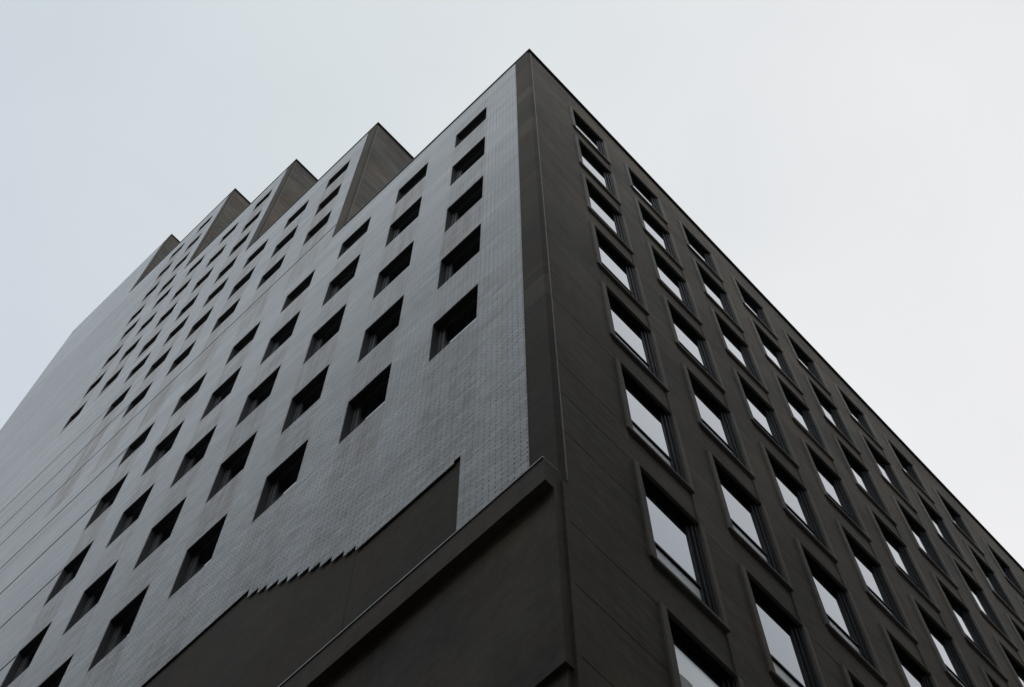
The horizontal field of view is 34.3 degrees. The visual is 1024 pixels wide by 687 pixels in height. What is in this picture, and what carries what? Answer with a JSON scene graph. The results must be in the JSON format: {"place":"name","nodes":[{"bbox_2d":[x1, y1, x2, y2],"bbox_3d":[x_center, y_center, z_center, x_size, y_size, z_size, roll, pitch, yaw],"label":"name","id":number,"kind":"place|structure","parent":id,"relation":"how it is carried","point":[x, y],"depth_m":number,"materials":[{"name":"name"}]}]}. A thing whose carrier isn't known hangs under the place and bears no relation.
{"place":"outdoors","nodes":[
{"label":"outdoors","id":0,"kind":"place"},
{"bbox_2d":[0,48,1023,686],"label":"office tower","id":1,"kind":"structure","parent":0,"point":[520,372],"depth_m":30.39,"materials":[{"name":"concrete"}]},
{"bbox_2d":[1,622,51,686],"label":"deep set window","id":2,"kind":"structure","parent":1,"relation":"in","point":[25,656],"depth_m":35.95,"materials":[{"name":"black glass"}]},
{"bbox_2d":[39,656,72,686],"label":"deep set window","id":3,"kind":"structure","parent":1,"relation":"in","point":[54,680],"depth_m":31.91,"materials":[{"name":"black glass"}]},
{"bbox_2d":[44,542,92,605],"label":"deep set window","id":4,"kind":"structure","parent":1,"relation":"in","point":[70,571],"depth_m":39.64,"materials":[{"name":"black glass"}]},
{"bbox_2d":[64,402,86,427],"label":"deep set window","id":5,"kind":"structure","parent":1,"relation":"in","point":[77,413],"depth_m":64.39,"materials":[{"name":"black glass"}]},
{"bbox_2d":[63,561,117,634],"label":"deep set window","id":6,"kind":"structure","parent":1,"relation":"in","point":[93,594],"depth_m":35.44,"materials":[{"name":"black glass"}]},
{"bbox_2d":[84,372,105,396],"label":"deep set window","id":7,"kind":"structure","parent":1,"relation":"in","point":[100,378],"depth_m":67.52,"materials":[{"name":"black glass"}]},
{"bbox_2d":[85,474,127,528],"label":"deep set window","id":8,"kind":"structure","parent":1,"relation":"in","point":[109,498],"depth_m":43.34,"materials":[{"name":"black glass"}]},
{"bbox_2d":[100,368,121,393],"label":"deep set window","id":9,"kind":"structure","parent":1,"relation":"in","point":[115,376],"depth_m":63.89,"materials":[{"name":"black glass"}]},
{"bbox_2d":[104,387,130,417],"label":"deep set window","id":10,"kind":"structure","parent":1,"relation":"in","point":[121,398],"depth_m":57.29,"materials":[{"name":"black glass"}]},
{"bbox_2d":[88,586,148,671],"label":"deep set window","id":11,"kind":"structure","parent":1,"relation":"in","point":[120,626],"depth_m":31.21,"materials":[{"name":"black glass"}]},
{"bbox_2d":[119,338,140,362],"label":"deep set window","id":12,"kind":"structure","parent":1,"relation":"in","point":[136,343],"depth_m":67.02,"materials":[{"name":"black glass"}]},
{"bbox_2d":[107,485,153,546],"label":"deep set window","id":13,"kind":"structure","parent":1,"relation":"in","point":[133,512],"depth_m":39.15,"materials":[{"name":"black glass"}]},
{"bbox_2d":[118,423,153,466],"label":"deep set window","id":14,"kind":"structure","parent":1,"relation":"in","point":[135,445],"depth_m":46.65,"materials":[{"name":"black glass"}]},
{"bbox_2d":[123,383,151,416],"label":"deep set window","id":15,"kind":"structure","parent":1,"relation":"in","point":[142,395],"depth_m":53.63,"materials":[{"name":"black glass"}]},
{"bbox_2d":[126,354,149,380],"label":"deep set window","id":16,"kind":"structure","parent":1,"relation":"in","point":[142,363],"depth_m":60.39,"materials":[{"name":"black glass"}]},
{"bbox_2d":[138,332,159,356],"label":"deep set window","id":17,"kind":"structure","parent":1,"relation":"in","point":[151,341],"depth_m":63.41,"materials":[{"name":"black glass"}]},
{"bbox_2d":[144,347,171,379],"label":"deep set window","id":18,"kind":"structure","parent":1,"relation":"in","point":[162,359],"depth_m":56.80,"materials":[{"name":"black glass"}]},
{"bbox_2d":[134,498,185,568],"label":"deep set window","id":19,"kind":"structure","parent":1,"relation":"in","point":[162,531],"depth_m":34.96,"materials":[{"name":"black glass"}]},
{"bbox_2d":[142,421,183,475],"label":"deep set window","id":20,"kind":"structure","parent":1,"relation":"in","point":[168,442],"depth_m":42.85,"materials":[{"name":"black glass"}]},
{"bbox_2d":[155,303,176,327],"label":"deep set window","id":21,"kind":"structure","parent":1,"relation":"in","point":[172,308],"depth_m":66.53,"materials":[{"name":"black glass"}]},
{"bbox_2d":[164,316,188,344],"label":"deep set window","id":22,"kind":"structure","parent":1,"relation":"in","point":[181,325],"depth_m":59.88,"materials":[{"name":"black glass"}]},
{"bbox_2d":[167,341,195,374],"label":"deep set window","id":23,"kind":"structure","parent":1,"relation":"in","point":[186,353],"depth_m":53.16,"materials":[{"name":"black glass"}]},
{"bbox_2d":[176,294,198,319],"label":"deep set window","id":24,"kind":"structure","parent":1,"relation":"in","point":[191,303],"depth_m":62.91,"materials":[{"name":"black glass"}]},
{"bbox_2d":[172,373,206,415],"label":"deep set window","id":25,"kind":"structure","parent":1,"relation":"in","point":[194,389],"depth_m":46.15,"materials":[{"name":"black glass"}]},
{"bbox_2d":[171,427,215,486],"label":"deep set window","id":26,"kind":"structure","parent":1,"relation":"in","point":[198,451],"depth_m":38.66,"materials":[{"name":"black glass"}]},
{"bbox_2d":[169,515,226,597],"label":"deep set window","id":27,"kind":"structure","parent":1,"relation":"in","point":[202,551],"depth_m":30.75,"materials":[{"name":"black glass"}]},
{"bbox_2d":[186,308,212,338],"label":"deep set window","id":28,"kind":"structure","parent":1,"relation":"in","point":[202,320],"depth_m":56.33,"materials":[{"name":"black glass"}]},
{"bbox_2d":[192,267,213,291],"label":"deep set window","id":29,"kind":"structure","parent":1,"relation":"in","point":[206,276],"depth_m":66.05,"materials":[{"name":"black glass"}]},
{"bbox_2d":[204,279,227,305],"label":"deep set window","id":30,"kind":"structure","parent":1,"relation":"in","point":[221,286],"depth_m":59.42,"materials":[{"name":"black glass"}]},
{"bbox_2d":[207,245,225,265],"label":"deep set window","id":31,"kind":"structure","parent":1,"relation":"in","point":[222,249],"depth_m":69.05,"materials":[{"name":"black glass"}]},
{"bbox_2d":[201,368,240,419],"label":"deep set window","id":32,"kind":"structure","parent":1,"relation":"in","point":[223,391],"depth_m":42.36,"materials":[{"name":"black glass"}]},
{"bbox_2d":[212,299,239,331],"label":"deep set window","id":33,"kind":"structure","parent":1,"relation":"in","point":[232,309],"depth_m":52.70,"materials":[{"name":"black glass"}]},
{"bbox_2d":[215,256,237,282],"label":"deep set window","id":34,"kind":"structure","parent":1,"relation":"in","point":[230,265],"depth_m":62.41,"materials":[{"name":"black glass"}]},
{"bbox_2d":[207,432,256,501],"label":"deep set window","id":35,"kind":"structure","parent":1,"relation":"in","point":[235,463],"depth_m":34.47,"materials":[{"name":"black glass"}]},
{"bbox_2d":[229,233,249,255],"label":"deep set window","id":36,"kind":"structure","parent":1,"relation":"in","point":[243,240],"depth_m":65.57,"materials":[{"name":"black glass"}]},
{"bbox_2d":[228,268,254,298],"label":"deep set window","id":37,"kind":"structure","parent":1,"relation":"in","point":[247,277],"depth_m":55.84,"materials":[{"name":"black glass"}]},
{"bbox_2d":[226,323,259,363],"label":"deep set window","id":38,"kind":"structure","parent":1,"relation":"in","point":[249,337],"depth_m":45.65,"materials":[{"name":"black glass"}]},
{"bbox_2d":[242,210,261,231],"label":"deep set window","id":39,"kind":"structure","parent":1,"relation":"in","point":[257,215],"depth_m":68.56,"materials":[{"name":"black glass"}]},
{"bbox_2d":[243,240,267,268],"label":"deep set window","id":40,"kind":"structure","parent":1,"relation":"in","point":[262,247],"depth_m":58.93,"materials":[{"name":"black glass"}]},
{"bbox_2d":[236,367,279,426],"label":"deep set window","id":41,"kind":"structure","parent":1,"relation":"in","point":[261,393],"depth_m":38.17,"materials":[{"name":"black glass"}]},
{"bbox_2d":[257,256,284,288],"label":"deep set window","id":42,"kind":"structure","parent":1,"relation":"in","point":[278,265],"depth_m":52.20,"materials":[{"name":"black glass"}]},
{"bbox_2d":[261,312,299,363],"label":"deep set window","id":43,"kind":"structure","parent":1,"relation":"in","point":[276,341],"depth_m":41.85,"materials":[{"name":"black glass"}]},
{"bbox_2d":[253,441,307,520],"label":"deep set window","id":44,"kind":"structure","parent":1,"relation":"in","point":[285,476],"depth_m":30.25,"materials":[{"name":"black glass"}]},
{"bbox_2d":[271,226,297,257],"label":"deep set window","id":45,"kind":"structure","parent":1,"relation":"in","point":[290,236],"depth_m":55.37,"materials":[{"name":"black glass"}]},
{"bbox_2d":[285,202,307,227],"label":"deep set window","id":46,"kind":"structure","parent":1,"relation":"in","point":[303,207],"depth_m":58.46,"materials":[{"name":"black glass"}]},
{"bbox_2d":[281,271,314,311],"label":"deep set window","id":47,"kind":"structure","parent":1,"relation":"in","point":[305,284],"depth_m":45.15,"materials":[{"name":"black glass"}]},
{"bbox_2d":[281,366,328,433],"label":"deep set window","id":48,"kind":"structure","parent":1,"relation":"in","point":[311,393],"depth_m":33.98,"materials":[{"name":"black glass"}]},
{"bbox_2d":[304,212,330,243],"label":"deep set window","id":49,"kind":"structure","parent":1,"relation":"in","point":[325,220],"depth_m":51.73,"materials":[{"name":"black glass"}]},
{"bbox_2d":[304,305,345,362],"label":"deep set window","id":50,"kind":"structure","parent":1,"relation":"in","point":[324,334],"depth_m":37.68,"materials":[{"name":"black glass"}]},
{"bbox_2d":[315,185,340,215],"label":"deep set window","id":51,"kind":"structure","parent":1,"relation":"in","point":[331,196],"depth_m":54.89,"materials":[{"name":"black glass"}]},
{"bbox_2d":[326,161,349,188],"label":"deep set window","id":52,"kind":"structure","parent":1,"relation":"in","point":[345,167],"depth_m":57.98,"materials":[{"name":"black glass"}]},
{"bbox_2d":[323,255,359,304],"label":"deep set window","id":53,"kind":"structure","parent":1,"relation":"in","point":[347,274],"depth_m":41.36,"materials":[{"name":"black glass"}]},
{"bbox_2d":[338,218,370,257],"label":"deep set window","id":54,"kind":"structure","parent":1,"relation":"in","point":[363,229],"depth_m":44.66,"materials":[{"name":"black glass"}]},
{"bbox_2d":[339,364,391,442],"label":"deep set window","id":55,"kind":"structure","parent":1,"relation":"in","point":[372,396],"depth_m":29.77,"materials":[{"name":"black glass"}]},
{"bbox_2d":[358,296,403,362],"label":"deep set window","id":56,"kind":"structure","parent":1,"relation":"in","point":[389,321],"depth_m":33.48,"materials":[{"name":"black glass"}]},
{"bbox_2d":[373,241,413,298],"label":"deep set window","id":57,"kind":"structure","parent":1,"relation":"in","point":[401,262],"depth_m":37.18,"materials":[{"name":"black glass"}]},
{"bbox_2d":[386,197,421,245],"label":"deep set window","id":58,"kind":"structure","parent":1,"relation":"in","point":[412,213],"depth_m":40.86,"materials":[{"name":"black glass"}]},
{"bbox_2d":[396,163,427,202],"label":"deep set window","id":59,"kind":"structure","parent":1,"relation":"in","point":[421,174],"depth_m":44.16,"materials":[{"name":"black glass"}]},
{"bbox_2d":[429,285,477,360],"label":"deep set window","id":60,"kind":"structure","parent":1,"relation":"in","point":[464,312],"depth_m":29.28,"materials":[{"name":"black glass"}]},
{"bbox_2d":[438,225,480,288],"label":"deep set window","id":61,"kind":"structure","parent":1,"relation":"in","point":[469,247],"depth_m":32.99,"materials":[{"name":"black glass"}]},
{"bbox_2d":[445,177,482,231],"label":"deep set window","id":62,"kind":"structure","parent":1,"relation":"in","point":[473,195],"depth_m":36.68,"materials":[{"name":"black glass"}]},
{"bbox_2d":[450,137,484,185],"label":"deep set window","id":63,"kind":"structure","parent":1,"relation":"in","point":[477,152],"depth_m":40.36,"materials":[{"name":"black glass"}]},
{"bbox_2d":[455,107,486,147],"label":"deep set window","id":64,"kind":"structure","parent":1,"relation":"in","point":[481,117],"depth_m":43.66,"materials":[{"name":"black glass"}]},
{"bbox_2d":[569,105,610,164],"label":"window","id":65,"kind":"structure","parent":1,"relation":"in","point":[597,143],"depth_m":43.14,"materials":[{"name":"glass"}]},
{"bbox_2d":[574,134,621,205],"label":"window","id":66,"kind":"structure","parent":1,"relation":"in","point":[587,159],"depth_m":39.65,"materials":[{"name":"glass"}]},
{"bbox_2d":[581,173,633,254],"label":"window","id":67,"kind":"structure","parent":1,"relation":"in","point":[597,204],"depth_m":35.94,"materials":[{"name":"glass"}]},
{"bbox_2d":[589,221,648,314],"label":"window","id":68,"kind":"structure","parent":1,"relation":"in","point":[609,258],"depth_m":32.21,"materials":[{"name":"glass"}]},
{"bbox_2d":[600,280,668,392],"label":"window","id":69,"kind":"structure","parent":1,"relation":"in","point":[625,327],"depth_m":28.50,"materials":[{"name":"glass"}]},
{"bbox_2d":[624,163,667,224],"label":"window","id":70,"kind":"structure","parent":1,"relation":"in","point":[639,187],"depth_m":43.67,"materials":[{"name":"glass"}]},
{"bbox_2d":[614,357,694,493],"bbox_3d":[2.042,1.204,24.618,0.162,2.802,1.416,-42,-75,13],"label":"window","id":71,"kind":"structure","parent":1,"relation":"in","point":[646,418],"depth_m":24.76,"materials":[{"name":"glass"}]},
{"bbox_2d":[633,196,683,269],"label":"window","id":72,"kind":"structure","parent":1,"relation":"in","point":[651,226],"depth_m":40.19,"materials":[{"name":"glass"}]},
{"bbox_2d":[646,241,702,325],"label":"window","id":73,"kind":"structure","parent":1,"relation":"in","point":[667,276],"depth_m":36.48,"materials":[{"name":"glass"}]},
{"bbox_2d":[632,458,729,632],"bbox_3d":[2.059,2.529,20.950,0.162,2.801,1.416,-42,-75,13],"label":"window","id":74,"kind":"structure","parent":1,"relation":"in","point":[677,543],"depth_m":21.05,"materials":[{"name":"glass"}]},
{"bbox_2d":[662,295,725,393],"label":"window","id":75,"kind":"structure","parent":1,"relation":"in","point":[687,338],"depth_m":32.73,"materials":[{"name":"glass"}]},
{"bbox_2d":[657,601,744,686],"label":"window","id":76,"kind":"structure","parent":1,"relation":"in","point":[691,663],"depth_m":18.32,"materials":[{"name":"glass"}]},
{"bbox_2d":[678,219,723,282],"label":"window","id":77,"kind":"structure","parent":1,"relation":"in","point":[700,251],"depth_m":44.22,"materials":[{"name":"glass"}]},
{"bbox_2d":[691,257,743,332],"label":"window","id":78,"kind":"structure","parent":1,"relation":"in","point":[717,295],"depth_m":40.71,"materials":[{"name":"glass"}]},
{"bbox_2d":[681,362,754,478],"bbox_3d":[3.512,1.343,28.822,0.162,2.802,1.416,-42,-75,13],"label":"window","id":79,"kind":"structure","parent":1,"relation":"in","point":[713,417],"depth_m":29.03,"materials":[{"name":"glass"}]},
{"bbox_2d":[709,306,768,393],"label":"window","id":80,"kind":"structure","parent":1,"relation":"in","point":[734,345],"depth_m":37.00,"materials":[{"name":"glass"}]},
{"bbox_2d":[705,449,793,591],"bbox_3d":[3.530,2.668,25.154,0.162,2.802,1.416,-42,-75,13],"label":"window","id":81,"kind":"structure","parent":1,"relation":"in","point":[747,519],"depth_m":25.30,"materials":[{"name":"glass"}]},
{"bbox_2d":[731,275,777,339],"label":"window","id":82,"kind":"structure","parent":1,"relation":"in","point":[760,314],"depth_m":44.72,"materials":[{"name":"glass"}]},
{"bbox_2d":[731,367,799,468],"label":"window","id":83,"kind":"structure","parent":1,"relation":"in","point":[763,416],"depth_m":33.29,"materials":[{"name":"glass"}]},
{"bbox_2d":[748,316,803,394],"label":"window","id":84,"kind":"structure","parent":1,"relation":"in","point":[773,353],"depth_m":41.22,"materials":[{"name":"glass"}]},
{"bbox_2d":[738,563,826,686],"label":"window","id":85,"kind":"structure","parent":1,"relation":"in","point":[790,657],"depth_m":21.93,"materials":[{"name":"glass"}]},
{"bbox_2d":[759,442,837,562],"bbox_3d":[4.999,2.806,29.358,0.162,2.802,1.416,-42,-75,13],"label":"window","id":86,"kind":"structure","parent":1,"relation":"in","point":[797,502],"depth_m":29.55,"materials":[{"name":"glass"}]},
{"bbox_2d":[772,371,833,460],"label":"window","id":87,"kind":"structure","parent":1,"relation":"in","point":[801,415],"depth_m":37.51,"materials":[{"name":"glass"}]},
{"bbox_2d":[782,329,831,394],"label":"window","id":88,"kind":"structure","parent":1,"relation":"in","point":[803,358],"depth_m":45.27,"materials":[{"name":"glass"}]},
{"bbox_2d":[803,374,860,454],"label":"window","id":89,"kind":"structure","parent":1,"relation":"in","point":[829,411],"depth_m":41.75,"materials":[{"name":"glass"}]},
{"bbox_2d":[800,437,871,542],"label":"window","id":90,"kind":"structure","parent":1,"relation":"in","point":[834,488],"depth_m":33.82,"materials":[{"name":"glass"}]},
{"bbox_2d":[793,537,887,685],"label":"window","id":91,"kind":"structure","parent":1,"relation":"in","point":[839,612],"depth_m":25.85,"materials":[{"name":"glass"}]},
{"bbox_2d":[839,663,865,686],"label":"window","id":92,"kind":"structure","parent":1,"relation":"in","point":[851,680],"depth_m":23.13,"materials":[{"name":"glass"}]},
{"bbox_2d":[833,382,883,449],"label":"window","id":93,"kind":"structure","parent":1,"relation":"in","point":[861,420],"depth_m":45.75,"materials":[{"name":"glass"}]},
{"bbox_2d":[832,433,896,525],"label":"window","id":94,"kind":"structure","parent":1,"relation":"in","point":[862,477],"depth_m":38.06,"materials":[{"name":"glass"}]},
{"bbox_2d":[835,519,918,643],"bbox_3d":[6.502,4.285,29.900,0.162,2.802,1.416,-42,-75,13],"label":"window","id":95,"kind":"structure","parent":1,"relation":"in","point":[875,581],"depth_m":30.11,"materials":[{"name":"glass"}]},
{"bbox_2d":[858,430,917,512],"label":"window","id":96,"kind":"structure","parent":1,"relation":"in","point":[886,470],"depth_m":42.28,"materials":[{"name":"glass"}]},
{"bbox_2d":[866,505,940,612],"bbox_3d":[7.979,4.430,34.106,0.162,2.802,1.416,-42,-75,13],"label":"window","id":97,"kind":"structure","parent":1,"relation":"in","point":[900,554],"depth_m":34.35,"materials":[{"name":"glass"}]},
{"bbox_2d":[879,623,938,686],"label":"window","id":98,"kind":"structure","parent":1,"relation":"in","point":[913,674],"depth_m":27.34,"materials":[{"name":"glass"}]},
{"bbox_2d":[883,434,934,502],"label":"window","id":99,"kind":"structure","parent":1,"relation":"in","point":[906,466],"depth_m":46.31,"materials":[{"name":"glass"}]},
{"bbox_2d":[891,494,958,588],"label":"window","id":100,"kind":"structure","parent":1,"relation":"in","point":[921,537],"depth_m":38.58,"materials":[{"name":"glass"}]},
{"bbox_2d":[911,486,972,570],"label":"window","id":101,"kind":"structure","parent":1,"relation":"in","point":[940,526],"depth_m":42.82,"materials":[{"name":"glass"}]},
{"bbox_2d":[908,593,978,686],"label":"window","id":102,"kind":"structure","parent":1,"relation":"in","point":[946,648],"depth_m":30.90,"materials":[{"name":"glass"}]},
{"bbox_2d":[931,486,984,555],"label":"window","id":103,"kind":"structure","parent":1,"relation":"in","point":[958,522],"depth_m":46.82,"materials":[{"name":"glass"}]},
{"bbox_2d":[930,571,1008,681],"bbox_3d":[9.482,5.910,34.648,0.162,2.802,1.416,-42,-75,13],"label":"window","id":104,"kind":"structure","parent":1,"relation":"in","point":[963,617],"depth_m":34.86,"materials":[{"name":"glass"}]},
{"bbox_2d":[948,554,1018,650],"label":"window","id":105,"kind":"structure","parent":1,"relation":"in","point":[983,603],"depth_m":39.10,"materials":[{"name":"glass"}]},
{"bbox_2d":[979,666,1000,686],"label":"window","id":106,"kind":"structure","parent":1,"relation":"in","point":[990,681],"depth_m":32.05,"materials":[{"name":"glass"}]},
{"bbox_2d":[963,540,1023,625],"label":"window","id":107,"kind":"structure","parent":1,"relation":"in","point":[994,583],"depth_m":43.38,"materials":[{"name":"glass"}]},
{"bbox_2d":[981,538,1023,597],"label":"window","id":108,"kind":"structure","parent":1,"relation":"in","point":[1007,572],"depth_m":47.58,"materials":[{"name":"glass"}]},
{"bbox_2d":[993,636,1023,686],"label":"window","id":109,"kind":"structure","parent":1,"relation":"in","point":[1015,665],"depth_m":36.24,"materials":[{"name":"glass"}]},
{"bbox_2d":[1004,612,1023,646],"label":"window","id":110,"kind":"structure","parent":1,"relation":"in","point":[1019,632],"depth_m":40.45,"materials":[{"name":"glass"}]},
{"bbox_2d":[0,0,1023,567],"label":"sky","id":111,"kind":"structure","parent":0,"point":[860,163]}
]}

